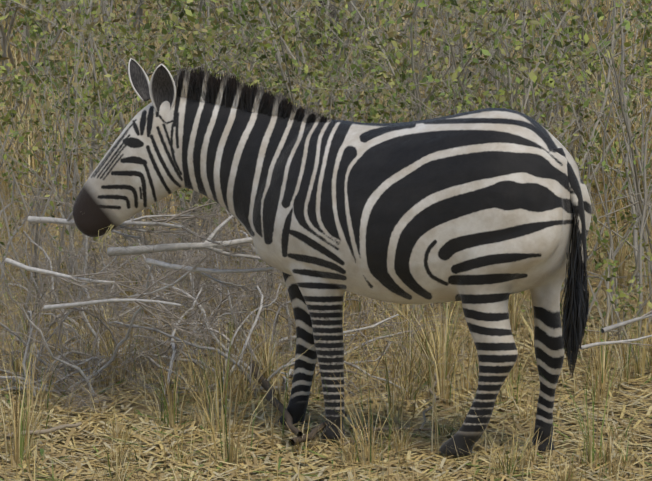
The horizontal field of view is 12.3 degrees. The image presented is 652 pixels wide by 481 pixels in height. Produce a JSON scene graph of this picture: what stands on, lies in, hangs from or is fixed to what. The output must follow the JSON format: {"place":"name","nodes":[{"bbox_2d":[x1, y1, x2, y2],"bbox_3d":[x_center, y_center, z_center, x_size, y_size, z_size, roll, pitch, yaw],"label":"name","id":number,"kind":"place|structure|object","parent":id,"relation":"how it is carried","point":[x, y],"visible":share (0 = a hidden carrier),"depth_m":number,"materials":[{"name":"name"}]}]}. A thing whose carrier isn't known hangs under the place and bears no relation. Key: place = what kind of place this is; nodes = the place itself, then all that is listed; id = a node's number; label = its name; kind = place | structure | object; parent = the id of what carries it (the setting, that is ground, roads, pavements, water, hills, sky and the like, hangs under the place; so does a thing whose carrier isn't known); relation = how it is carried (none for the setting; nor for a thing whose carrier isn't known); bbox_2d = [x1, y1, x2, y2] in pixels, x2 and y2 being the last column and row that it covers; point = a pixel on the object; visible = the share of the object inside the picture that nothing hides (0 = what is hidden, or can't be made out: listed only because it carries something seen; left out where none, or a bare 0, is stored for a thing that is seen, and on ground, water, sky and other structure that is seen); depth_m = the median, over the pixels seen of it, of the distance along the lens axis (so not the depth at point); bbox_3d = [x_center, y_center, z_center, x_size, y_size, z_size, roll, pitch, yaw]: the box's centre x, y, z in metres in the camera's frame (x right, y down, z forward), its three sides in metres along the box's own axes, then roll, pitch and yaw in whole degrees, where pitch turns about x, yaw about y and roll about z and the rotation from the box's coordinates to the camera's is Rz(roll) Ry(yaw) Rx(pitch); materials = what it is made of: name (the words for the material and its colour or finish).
{"place":"outdoors","nodes":[
{"label":"outdoors","id":0,"kind":"place"},
{"bbox_2d":[0,0,651,480],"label":"ground","id":1,"kind":"structure","parent":0,"point":[582,380],"depth_m":13.44,"materials":[{"name":"soil"}]},
{"bbox_2d":[6,313,464,445],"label":"ground sticks","id":2,"kind":"object","parent":1,"relation":"on","point":[265,385],"visible":0.56,"depth_m":12.54,"materials":[{"name":"brown wood"}]},
{"bbox_2d":[0,0,651,374],"bbox_3d":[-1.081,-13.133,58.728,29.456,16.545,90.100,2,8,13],"label":"shrub","id":3,"kind":"object","parent":1,"relation":"on","point":[639,211],"depth_m":16.57,"materials":[{"name":"green plant"}]},
{"bbox_2d":[0,0,651,480],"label":"grass","id":4,"kind":"structure","parent":1,"relation":"on","point":[442,350],"depth_m":14.05,"materials":[{"name":"plant"}]},
{"bbox_2d":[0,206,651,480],"bbox_3d":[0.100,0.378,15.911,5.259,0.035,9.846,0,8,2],"label":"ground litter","id":5,"kind":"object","parent":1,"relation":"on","point":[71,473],"visible":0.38,"depth_m":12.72,"materials":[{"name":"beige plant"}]},
{"bbox_2d":[0,81,651,417],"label":"dead branches","id":6,"kind":"object","parent":1,"relation":"on","point":[211,244],"visible":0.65,"depth_m":13.86,"materials":[{"name":"grey wood"}]},
{"bbox_2d":[73,95,591,455],"bbox_3d":[-0.047,0.118,12.628,2.410,1.425,0.642,4,9,29],"label":"zebra","id":7,"kind":"object","parent":1,"relation":"on","point":[472,211],"visible":0.94,"depth_m":12.21},
{"bbox_2d":[92,224,113,251],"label":"mouth straws","id":8,"kind":"object","parent":7,"relation":"attached to","point":[105,236],"visible":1,"depth_m":13.08,"materials":[{"name":"beige"}]},
{"bbox_2d":[128,58,150,100],"bbox_3d":[-0.803,-0.695,13.033,0.106,0.184,0.071,1,8,10],"label":"ear","id":9,"kind":"object","parent":7,"relation":"attached to","point":[139,79],"visible":0.98,"depth_m":13.05},
{"bbox_2d":[149,63,175,111],"bbox_3d":[-0.689,-0.649,12.823,0.124,0.211,0.055,4,9,29],"label":"ear","id":10,"kind":"object","parent":7,"relation":"on","point":[162,87],"visible":1,"depth_m":12.83},
{"bbox_2d":[173,63,334,122],"bbox_3d":[-0.313,-0.614,12.678,0.860,0.244,0.150,4,9,29],"label":"mane","id":11,"kind":"object","parent":7,"relation":"attached to","point":[227,90],"visible":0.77,"depth_m":12.69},
{"bbox_2d":[554,148,586,275],"bbox_3d":[0.960,-0.112,12.018,0.172,0.507,0.072,4,9,29],"label":"tail","id":12,"kind":"object","parent":7,"relation":"attached to","point":[576,195],"visible":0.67,"depth_m":11.97},
{"bbox_2d":[560,208,590,374],"bbox_3d":[0.998,0.210,12.037,0.127,0.722,0.276,1,8,10],"label":"tail tuft","id":13,"kind":"object","parent":7,"relation":"attached to","point":[576,307],"visible":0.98,"depth_m":12.00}
]}

